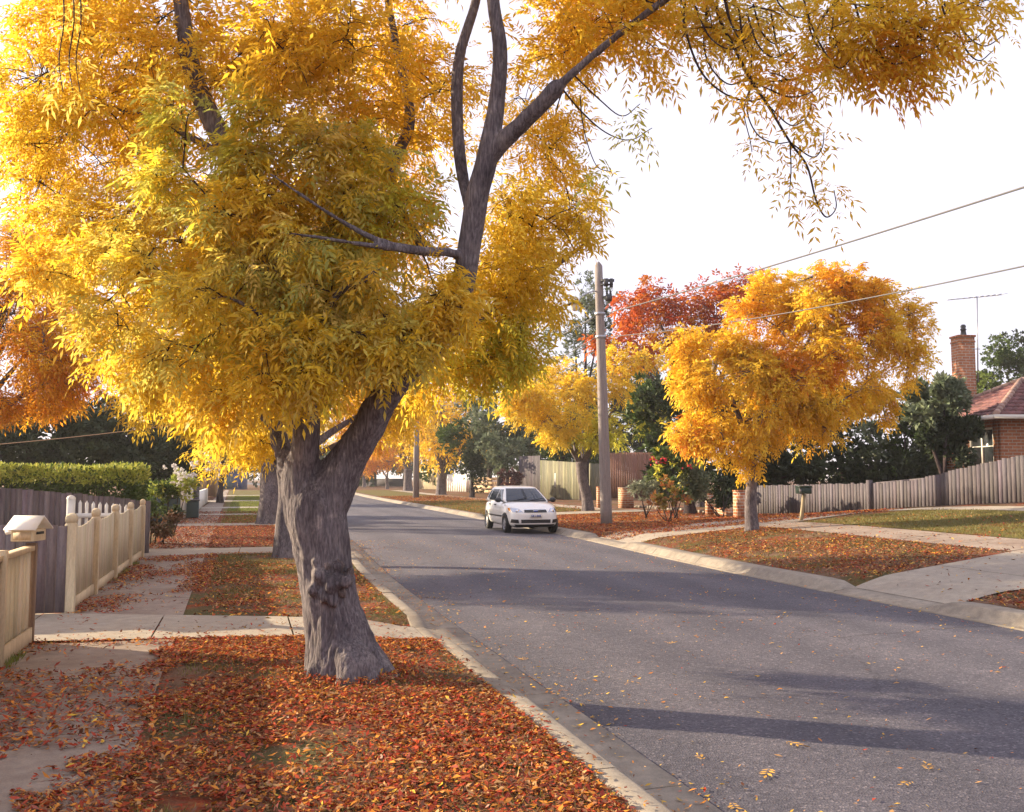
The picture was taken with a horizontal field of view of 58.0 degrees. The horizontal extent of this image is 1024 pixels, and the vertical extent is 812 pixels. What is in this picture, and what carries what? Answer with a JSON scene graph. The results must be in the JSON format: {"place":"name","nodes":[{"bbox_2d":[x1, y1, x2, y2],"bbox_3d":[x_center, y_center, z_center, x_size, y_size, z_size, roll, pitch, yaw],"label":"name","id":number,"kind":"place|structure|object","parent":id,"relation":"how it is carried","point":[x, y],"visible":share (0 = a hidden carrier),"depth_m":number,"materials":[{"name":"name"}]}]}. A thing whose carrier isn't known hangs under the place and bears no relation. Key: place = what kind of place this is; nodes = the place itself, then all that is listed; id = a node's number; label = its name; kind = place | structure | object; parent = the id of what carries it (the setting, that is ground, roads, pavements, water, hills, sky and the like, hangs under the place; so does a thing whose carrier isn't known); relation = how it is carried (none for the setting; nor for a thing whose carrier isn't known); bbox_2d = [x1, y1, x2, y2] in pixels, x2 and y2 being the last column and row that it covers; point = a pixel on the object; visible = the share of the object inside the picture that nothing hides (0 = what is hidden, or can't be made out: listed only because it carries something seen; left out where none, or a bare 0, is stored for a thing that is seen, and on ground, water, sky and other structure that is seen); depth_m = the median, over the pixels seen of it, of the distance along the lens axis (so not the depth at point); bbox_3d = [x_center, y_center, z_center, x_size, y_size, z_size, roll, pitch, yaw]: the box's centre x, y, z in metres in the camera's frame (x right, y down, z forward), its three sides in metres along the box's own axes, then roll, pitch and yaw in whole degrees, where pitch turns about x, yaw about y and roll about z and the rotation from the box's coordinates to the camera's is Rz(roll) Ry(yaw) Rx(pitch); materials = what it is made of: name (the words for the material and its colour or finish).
{"place":"outdoors","nodes":[
{"label":"outdoors","id":0,"kind":"place"},
{"bbox_2d":[0,639,172,811],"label":"footpath","id":1,"kind":"structure","parent":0,"point":[19,767],"depth_m":6.20,"materials":[{"name":"concrete"}]},
{"bbox_2d":[74,555,204,616],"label":"footpath","id":2,"kind":"structure","parent":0,"point":[179,604],"depth_m":12.74,"materials":[{"name":"concrete"}]},
{"bbox_2d":[4,561,139,668],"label":"grass","id":3,"kind":"structure","parent":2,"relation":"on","point":[15,658],"depth_m":8.09,"materials":[{"name":"green plant"}]},
{"bbox_2d":[150,526,213,548],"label":"footpath","id":4,"kind":"structure","parent":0,"point":[186,547],"depth_m":23.20,"materials":[{"name":"concrete"}]},
{"bbox_2d":[183,515,218,523],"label":"footpath","id":5,"kind":"structure","parent":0,"point":[202,517],"depth_m":34.59,"materials":[{"name":"concrete"}]},
{"bbox_2d":[186,499,199,517],"bbox_3d":[-12.631,4.062,36.549,0.520,0.720,0.460,1,-5,-16],"label":"wheelie bin","id":6,"kind":"object","parent":5,"relation":"on","point":[192,508],"visible":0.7,"depth_m":36.36,"materials":[{"name":"teal paint"}]},
{"bbox_2d":[144,547,272,555],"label":"driveway","id":7,"kind":"structure","parent":0,"point":[158,552],"depth_m":20.24,"materials":[{"name":"concrete"}]},
{"bbox_2d":[174,523,273,525],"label":"driveway","id":8,"kind":"structure","parent":0,"point":[213,524],"depth_m":31.53,"materials":[{"name":"concrete"}]},
{"bbox_2d":[34,613,423,640],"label":"driveway","id":9,"kind":"structure","parent":0,"point":[48,626],"depth_m":9.92,"materials":[{"name":"concrete"}]},
{"bbox_2d":[218,466,247,489],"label":"garden shed","id":10,"kind":"structure","parent":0,"point":[238,483],"depth_m":129.04,"materials":[{"name":"blue paint"}]},
{"bbox_2d":[1,482,633,811],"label":"verge","id":11,"kind":"structure","parent":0,"point":[190,800],"depth_m":5.83,"materials":[{"name":"plant"}]},
{"bbox_2d":[0,546,34,666],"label":"board fence","id":12,"kind":"object","parent":11,"relation":"on","point":[15,630],"visible":0.98,"depth_m":8.29,"materials":[{"name":"beige paint"}]},
{"bbox_2d":[3,515,52,644],"bbox_3d":[-4.760,1.735,8.972,0.400,1.335,0.340,0,-4,0],"label":"letterbox","id":13,"kind":"object","parent":11,"relation":"on","point":[25,528],"visible":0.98,"depth_m":8.94,"materials":[{"name":"beige paint"}]},
{"bbox_2d":[0,395,112,504],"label":"evergreen tree","id":14,"kind":"object","parent":11,"relation":"on","point":[44,451],"visible":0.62,"depth_m":35.54,"materials":[{"name":"green plant"}]},
{"bbox_2d":[0,201,121,436],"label":"maple tree","id":15,"kind":"object","parent":11,"relation":"on","point":[36,345],"visible":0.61,"depth_m":18.25,"materials":[{"name":"orange plant"}]},
{"bbox_2d":[0,488,150,552],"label":"paling fence","id":16,"kind":"object","parent":11,"relation":"on","point":[17,500],"visible":0.41,"depth_m":19.19,"materials":[{"name":"grey wood"}]},
{"bbox_2d":[0,460,151,525],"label":"hedge","id":17,"kind":"object","parent":11,"relation":"on","point":[137,482],"visible":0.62,"depth_m":20.29,"materials":[{"name":"green plant"}]},
{"bbox_2d":[66,495,127,526],"bbox_3d":[-8.285,2.474,18.608,1.293,1.359,0.164,1,-5,-15],"label":"picket fence","id":18,"kind":"object","parent":11,"relation":"on","point":[70,506],"visible":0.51,"depth_m":18.52,"materials":[{"name":"white paint"}]},
{"bbox_2d":[64,499,145,613],"bbox_3d":[-6.326,2.232,14.732,0.124,1.338,8.073,1,-5,-16],"label":"picket fence","id":19,"kind":"object","parent":11,"relation":"on","point":[100,552],"visible":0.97,"depth_m":12.78,"materials":[{"name":"beige paint"}]},
{"bbox_2d":[0,525,66,613],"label":"paling gate","id":20,"kind":"structure","parent":19,"relation":"attached to","point":[51,566],"depth_m":10.80,"materials":[{"name":"grey wood"}]},
{"bbox_2d":[0,554,217,811],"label":"fallen leaves","id":21,"kind":"object","parent":11,"relation":"on","point":[71,713],"visible":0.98,"depth_m":6.82,"materials":[{"name":"orange plant"}]},
{"bbox_2d":[45,391,172,501],"bbox_3d":[-18.308,2.111,40.583,6.131,5.603,8.616,3,-5,-35],"label":"evergreen tree","id":22,"kind":"object","parent":11,"relation":"on","point":[109,448],"visible":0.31,"depth_m":39.19,"materials":[{"name":"green plant"}]},
{"bbox_2d":[124,486,180,521],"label":"teal wall","id":23,"kind":"structure","parent":11,"relation":"on","point":[173,500],"depth_m":33.49,"materials":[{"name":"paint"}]},
{"bbox_2d":[112,397,214,491],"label":"evergreen tree","id":24,"kind":"object","parent":11,"relation":"on","point":[172,454],"visible":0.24,"depth_m":42.40,"materials":[{"name":"green plant"}]},
{"bbox_2d":[150,503,185,543],"bbox_3d":[-8.554,2.941,22.914,0.948,1.037,2.106,0,-4,0],"label":"dry shrub","id":25,"kind":"object","parent":11,"relation":"on","point":[175,513],"visible":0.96,"depth_m":22.49,"materials":[{"name":"brown plant"}]},
{"bbox_2d":[147,461,210,532],"bbox_3d":[-9.277,2.560,25.233,2.170,2.128,1.318,-2,-5,21],"label":"rose bush","id":26,"kind":"object","parent":11,"relation":"on","point":[184,480],"visible":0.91,"depth_m":25.16,"materials":[{"name":"green plant"}]},
{"bbox_2d":[193,485,207,508],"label":"wall","id":27,"kind":"structure","parent":11,"relation":"on","point":[202,495],"depth_m":50.42,"materials":[{"name":"white paint"}]},
{"bbox_2d":[198,462,218,496],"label":"timber fence","id":28,"kind":"object","parent":11,"relation":"on","point":[212,487],"visible":0.04,"depth_m":77.90,"materials":[{"name":"brown wood"}]},
{"bbox_2d":[149,511,274,548],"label":"fallen leaves","id":29,"kind":"object","parent":11,"relation":"on","point":[233,532],"visible":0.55,"depth_m":25.52,"materials":[{"name":"orange plant"}]},
{"bbox_2d":[204,447,258,502],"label":"tree","id":30,"kind":"object","parent":11,"relation":"on","point":[219,497],"visible":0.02,"depth_m":59.62,"materials":[{"name":"yellow plant"}]},
{"bbox_2d":[222,495,259,522],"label":"grass","id":31,"kind":"structure","parent":11,"relation":"on","point":[246,497],"depth_m":48.15,"materials":[{"name":"green plant"}]},
{"bbox_2d":[159,373,357,523],"bbox_3d":[-8.987,0.384,32.656,8.659,7.846,4.773,0,-4,0],"label":"ash tree","id":32,"kind":"object","parent":11,"relation":"on","point":[267,507],"visible":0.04,"depth_m":32.10,"materials":[{"name":"yellow plant"}]},
{"bbox_2d":[79,173,443,557],"bbox_3d":[-5.124,-0.759,19.296,7.305,8.017,3.637,0,-4,0],"label":"ash tree","id":33,"kind":"object","parent":11,"relation":"on","point":[282,545],"visible":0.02,"depth_m":19.13,"materials":[{"name":"yellow plant"}]},
{"bbox_2d":[206,442,329,487],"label":"leafy tree","id":34,"kind":"object","parent":11,"relation":"on","point":[321,457],"visible":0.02,"depth_m":149.87,"materials":[{"name":"orange plant"}]},
{"bbox_2d":[138,551,403,625],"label":"fallen leaves","id":35,"kind":"object","parent":11,"relation":"on","point":[241,599],"visible":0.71,"depth_m":13.13,"materials":[{"name":"orange plant"}]},
{"bbox_2d":[1,620,657,811],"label":"fallen leaves","id":36,"kind":"object","parent":11,"relation":"on","point":[376,786],"visible":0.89,"depth_m":5.40,"materials":[{"name":"orange plant"}]},
{"bbox_2d":[249,652,437,688],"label":"fallen leaves","id":37,"kind":"object","parent":11,"relation":"on","point":[394,671],"visible":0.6,"depth_m":7.38,"materials":[{"name":"orange plant"}]},
{"bbox_2d":[319,382,431,466],"bbox_3d":[-6.025,0.212,34.058,7.021,8.377,4.072,-2,-5,20],"label":"ash tree","id":38,"kind":"object","parent":11,"relation":"on","point":[331,446],"visible":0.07,"depth_m":33.99,"materials":[{"name":"yellow plant"}]},
{"bbox_2d":[0,0,1023,685],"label":"ash tree","id":39,"kind":"object","parent":11,"relation":"on","point":[270,270],"visible":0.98,"depth_m":7.48,"materials":[{"name":"yellow plant"}]},
{"bbox_2d":[0,0,1023,478],"label":"sky","id":40,"kind":"structure","parent":0,"point":[695,213],"materials":[{"name":"white"}]},
{"bbox_2d":[543,270,619,499],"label":"gum tree","id":41,"kind":"object","parent":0,"point":[589,304],"visible":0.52,"depth_m":60.27,"materials":[{"name":"green plant"}]},
{"bbox_2d":[618,488,633,507],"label":"brick pier","id":42,"kind":"structure","parent":0,"point":[625,500],"depth_m":44.03,"materials":[{"name":"orange brick"}]},
{"bbox_2d":[247,483,1023,811],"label":"road","id":43,"kind":"structure","parent":0,"point":[937,673],"depth_m":8.37,"materials":[{"name":"grey asphalt"}]},
{"bbox_2d":[485,486,557,532],"bbox_3d":[0.260,3.341,30.204,2.001,1.462,3.892,1,-5,-14],"label":"parked car","id":44,"kind":"object","parent":43,"relation":"on","point":[507,508],"visible":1,"depth_m":29.02,"materials":[{"name":"white paint"}]},
{"bbox_2d":[350,539,722,811],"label":"kerb","id":45,"kind":"structure","parent":43,"relation":"on","point":[616,768],"depth_m":6.44,"materials":[{"name":"concrete"}]},
{"bbox_2d":[351,536,1022,811],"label":"fallen leaves","id":46,"kind":"object","parent":43,"relation":"on","point":[742,783],"visible":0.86,"depth_m":9.20,"materials":[{"name":"orange plant"}]},
{"bbox_2d":[355,492,1023,630],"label":"kerb","id":47,"kind":"structure","parent":43,"relation":"on","point":[1005,617],"depth_m":15.10,"materials":[{"name":"concrete"}]},
{"bbox_2d":[247,480,1023,609],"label":"verge","id":48,"kind":"structure","parent":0,"point":[855,581],"depth_m":19.62,"materials":[{"name":"plant"}]},
{"bbox_2d":[322,445,412,486],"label":"leafy tree","id":49,"kind":"object","parent":48,"relation":"on","point":[372,481],"visible":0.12,"depth_m":163.44,"materials":[{"name":"orange plant"}]},
{"bbox_2d":[366,479,403,485],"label":"wall","id":50,"kind":"structure","parent":48,"relation":"on","point":[393,482],"depth_m":166.35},
{"bbox_2d":[360,444,412,488],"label":"ash tree","id":51,"kind":"object","parent":48,"relation":"on","point":[372,470],"visible":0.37,"depth_m":129.49,"materials":[{"name":"orange plant"}]},
{"bbox_2d":[340,397,437,490],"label":"ash tree","id":52,"kind":"object","parent":48,"relation":"on","point":[407,484],"visible":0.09,"depth_m":109.50,"materials":[{"name":"yellow plant"}]},
{"bbox_2d":[356,490,433,497],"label":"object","id":53,"kind":"structure","parent":48,"relation":"on","point":[385,493],"depth_m":94.36,"materials":[{"name":"plant"}]},
{"bbox_2d":[413,416,418,497],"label":"power pole","id":54,"kind":"object","parent":48,"relation":"on","point":[416,473],"visible":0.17,"depth_m":73.17,"materials":[{"name":"grey wood"}]},
{"bbox_2d":[419,465,436,488],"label":"panel fence","id":55,"kind":"object","parent":48,"relation":"on","point":[427,485],"visible":0.23,"depth_m":122.33,"materials":[{"name":"beige paint"}]},
{"bbox_2d":[386,391,476,485],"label":"leafy tree","id":56,"kind":"object","parent":48,"relation":"on","point":[423,475],"visible":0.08,"depth_m":120.22,"materials":[{"name":"green plant"}]},
{"bbox_2d":[447,474,466,491],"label":"panel fence","id":57,"kind":"object","parent":48,"relation":"on","point":[455,482],"visible":0.91,"depth_m":101.38,"materials":[{"name":"white paint"}]},
{"bbox_2d":[363,338,563,494],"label":"ash tree","id":58,"kind":"object","parent":48,"relation":"on","point":[442,464],"visible":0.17,"depth_m":83.95,"materials":[{"name":"yellow plant"}]},
{"bbox_2d":[452,438,491,496],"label":"round shrub","id":59,"kind":"object","parent":48,"relation":"on","point":[471,459],"visible":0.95,"depth_m":73.49,"materials":[{"name":"green plant"}]},
{"bbox_2d":[377,495,595,513],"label":"fallen leaves","id":60,"kind":"object","parent":48,"relation":"on","point":[427,497],"visible":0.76,"depth_m":66.13,"materials":[{"name":"orange plant"}]},
{"bbox_2d":[435,390,549,485],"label":"leafy tree","id":61,"kind":"object","parent":48,"relation":"on","point":[450,432],"visible":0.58,"depth_m":76.33,"materials":[{"name":"green plant"}]},
{"bbox_2d":[411,500,581,513],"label":"grass","id":62,"kind":"structure","parent":48,"relation":"on","point":[477,504],"depth_m":52.17,"materials":[{"name":"green plant"}]},
{"bbox_2d":[473,430,526,484],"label":"leafy tree","id":63,"kind":"object","parent":48,"relation":"on","point":[494,453],"visible":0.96,"depth_m":67.75,"materials":[{"name":"green plant"}]},
{"bbox_2d":[497,467,524,485],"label":"plum shrub","id":64,"kind":"object","parent":48,"relation":"on","point":[515,476],"visible":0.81,"depth_m":63.56,"materials":[{"name":"brown plant"}]},
{"bbox_2d":[466,392,556,489],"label":"leafy tree","id":65,"kind":"object","parent":48,"relation":"on","point":[488,467],"visible":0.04,"depth_m":99.42,"materials":[{"name":"green plant"}]},
{"bbox_2d":[519,455,599,499],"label":"paling fence","id":66,"kind":"object","parent":48,"relation":"on","point":[567,484],"visible":0.66,"depth_m":63.10,"materials":[{"name":"beige wood"}]},
{"bbox_2d":[500,365,629,474],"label":"leafy tree","id":67,"kind":"object","parent":48,"relation":"on","point":[567,456],"visible":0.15,"depth_m":69.35,"materials":[{"name":"green plant"}]},
{"bbox_2d":[491,338,672,510],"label":"ash tree","id":68,"kind":"object","parent":48,"relation":"on","point":[562,437],"visible":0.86,"depth_m":41.51,"materials":[{"name":"yellow plant"}]},
{"bbox_2d":[567,261,613,523],"bbox_3d":[2.629,-0.419,31.052,1.680,9.146,0.576,2,-5,-23],"label":"power pole","id":69,"kind":"object","parent":48,"relation":"on","point":[605,479],"visible":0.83,"depth_m":31.18,"materials":[{"name":"wood"}]},
{"bbox_2d":[605,186,1023,313],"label":"power line","id":70,"kind":"object","parent":69,"relation":"attached to","point":[991,197],"visible":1,"depth_m":19.22,"materials":[{"name":"metal"}]},
{"bbox_2d":[606,265,1023,336],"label":"power line","id":71,"kind":"object","parent":69,"relation":"attached to","point":[850,301],"visible":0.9,"depth_m":18.77,"materials":[{"name":"metal"}]},
{"bbox_2d":[572,389,678,466],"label":"leafy tree","id":72,"kind":"object","parent":48,"relation":"on","point":[629,437],"visible":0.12,"depth_m":75.22,"materials":[{"name":"green plant"}]},
{"bbox_2d":[610,452,653,497],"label":"timber fence","id":73,"kind":"object","parent":48,"relation":"on","point":[620,471],"visible":0.55,"depth_m":66.60,"materials":[{"name":"brown wood"}]},
{"bbox_2d":[626,463,660,518],"bbox_3d":[4.937,3.121,34.069,1.563,2.182,1.726,0,-4,0],"label":"grey shrub","id":74,"kind":"object","parent":48,"relation":"on","point":[649,487],"visible":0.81,"depth_m":33.77,"materials":[{"name":"green plant"}]},
{"bbox_2d":[608,363,710,481],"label":"leafy tree","id":75,"kind":"object","parent":48,"relation":"on","point":[657,376],"visible":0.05,"depth_m":86.95,"materials":[{"name":"green plant"}]},
{"bbox_2d":[646,474,692,521],"bbox_3d":[5.318,3.091,30.941,1.312,1.687,1.636,-4,-6,42],"label":"shrub","id":76,"kind":"object","parent":48,"relation":"on","point":[660,499],"visible":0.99,"depth_m":30.79,"materials":[{"name":"green plant"}]},
{"bbox_2d":[644,445,704,518],"bbox_3d":[5.816,2.710,32.869,2.224,2.738,1.905,0,-4,0],"label":"flowering shrub","id":77,"kind":"object","parent":48,"relation":"on","point":[661,456],"visible":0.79,"depth_m":32.75,"materials":[{"name":"green plant"}]},
{"bbox_2d":[577,263,786,506],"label":"maple tree","id":78,"kind":"object","parent":48,"relation":"on","point":[637,315],"visible":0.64,"depth_m":44.00,"materials":[{"name":"red plant"}]},
{"bbox_2d":[621,355,757,514],"bbox_3d":[7.301,1.145,37.388,5.747,6.709,3.565,0,-4,0],"label":"evergreen tree","id":79,"kind":"object","parent":48,"relation":"on","point":[646,394],"visible":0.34,"depth_m":37.13,"materials":[{"name":"green plant"}]},
{"bbox_2d":[686,467,735,515],"bbox_3d":[7.229,3.150,33.539,1.230,1.853,2.918,-3,-5,33],"label":"climbing shrub","id":80,"kind":"object","parent":48,"relation":"on","point":[721,500],"visible":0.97,"depth_m":33.72,"materials":[{"name":"green plant"}]},
{"bbox_2d":[557,507,910,539],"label":"fallen leaves","id":81,"kind":"object","parent":48,"relation":"on","point":[684,520],"visible":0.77,"depth_m":29.51,"materials":[{"name":"orange plant"}]},
{"bbox_2d":[732,490,744,516],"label":"brick pier","id":82,"kind":"structure","parent":48,"relation":"on","point":[738,503],"depth_m":30.96,"materials":[{"name":"orange brick"}]},
{"bbox_2d":[729,405,829,485],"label":"evergreen tree","id":83,"kind":"object","parent":48,"relation":"on","point":[783,470],"visible":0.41,"depth_m":38.99,"materials":[{"name":"green plant"}]},
{"bbox_2d":[657,259,942,531],"bbox_3d":[7.444,-0.242,24.243,7.583,7.261,4.737,0,-4,0],"label":"ash tree","id":84,"kind":"object","parent":48,"relation":"on","point":[787,386],"visible":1,"depth_m":23.50,"materials":[{"name":"yellow plant"}]},
{"bbox_2d":[795,486,812,519],"bbox_3d":[8.177,2.804,25.884,0.381,1.140,0.480,0,-4,0],"label":"letterbox","id":85,"kind":"object","parent":48,"relation":"on","point":[803,490],"visible":0.96,"depth_m":25.82,"materials":[{"name":"green wood"}]},
{"bbox_2d":[642,508,1023,578],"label":"grass","id":86,"kind":"structure","parent":48,"relation":"on","point":[914,511],"depth_m":21.35,"materials":[{"name":"green plant"}]},
{"bbox_2d":[599,511,1023,607],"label":"fallen leaves","id":87,"kind":"object","parent":86,"relation":"on","point":[756,549],"visible":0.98,"depth_m":17.95,"materials":[{"name":"orange plant"}]},
{"bbox_2d":[789,381,906,484],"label":"evergreen tree","id":88,"kind":"object","parent":48,"relation":"on","point":[836,475],"visible":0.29,"depth_m":40.36,"materials":[{"name":"green plant"}]},
{"bbox_2d":[757,455,1023,513],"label":"paling fence","id":89,"kind":"object","parent":48,"relation":"on","point":[1000,481],"visible":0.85,"depth_m":28.30,"materials":[{"name":"grey wood"}]},
{"bbox_2d":[843,390,950,507],"bbox_3d":[16.471,1.840,38.660,5.030,5.342,3.603,0,-4,0],"label":"evergreen tree","id":90,"kind":"object","parent":48,"relation":"on","point":[899,462],"visible":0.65,"depth_m":38.72,"materials":[{"name":"green plant"}]},
{"bbox_2d":[804,509,1023,538],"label":"lawn","id":91,"kind":"structure","parent":48,"relation":"on","point":[977,524],"depth_m":21.46,"materials":[{"name":"plant"}]},
{"bbox_2d":[898,370,985,473],"bbox_3d":[16.378,1.387,35.279,2.310,5.456,3.033,3,-5,-31],"label":"evergreen tree","id":92,"kind":"object","parent":48,"relation":"on","point":[945,431],"visible":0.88,"depth_m":34.87,"materials":[{"name":"green plant"}]},
{"bbox_2d":[907,324,1023,502],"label":"brick house","id":93,"kind":"structure","parent":48,"relation":"on","point":[999,409],"depth_m":35.87,"materials":[{"name":"red brick"}]},
{"bbox_2d":[946,293,1006,381],"bbox_3d":[20.091,-2.977,40.044,2.935,3.915,0.708,1,-5,-12],"label":"tv aerial","id":94,"kind":"object","parent":93,"relation":"attached to","point":[976,297],"visible":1,"depth_m":39.95,"materials":[{"name":"metal"}]},
{"bbox_2d":[970,427,993,464],"bbox_3d":[18.308,1.681,35.926,0.090,1.627,1.598,0,-4,-5],"label":"window","id":95,"kind":"structure","parent":93,"relation":"in","point":[984,447],"depth_m":35.80,"materials":[{"name":"white paint"}]},
{"bbox_2d":[976,329,1023,393],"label":"leafy tree","id":96,"kind":"object","parent":48,"relation":"on","point":[1007,359],"visible":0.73,"depth_m":66.30,"materials":[{"name":"green plant"}]},
{"bbox_2d":[600,520,792,542],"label":"driveway","id":97,"kind":"structure","parent":0,"point":[645,536],"depth_m":25.24,"materials":[{"name":"concrete"}]},
{"bbox_2d":[762,522,857,530],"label":"footpath","id":98,"kind":"structure","parent":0,"point":[807,527],"depth_m":23.36,"materials":[{"name":"concrete"}]},
{"bbox_2d":[818,526,943,538],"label":"footpath","id":99,"kind":"structure","parent":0,"point":[868,530],"depth_m":20.51,"materials":[{"name":"concrete"}]},
{"bbox_2d":[856,551,1023,602],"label":"driveway","id":100,"kind":"structure","parent":0,"point":[916,581],"depth_m":13.78,"materials":[{"name":"concrete"}]},
{"bbox_2d":[882,506,1023,510],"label":"footpath","id":101,"kind":"structure","parent":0,"point":[1018,508],"depth_m":24.62,"materials":[{"name":"concrete"}]},
{"bbox_2d":[899,533,1023,550],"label":"footpath","id":102,"kind":"structure","parent":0,"point":[993,543],"depth_m":17.74,"materials":[{"name":"concrete"}]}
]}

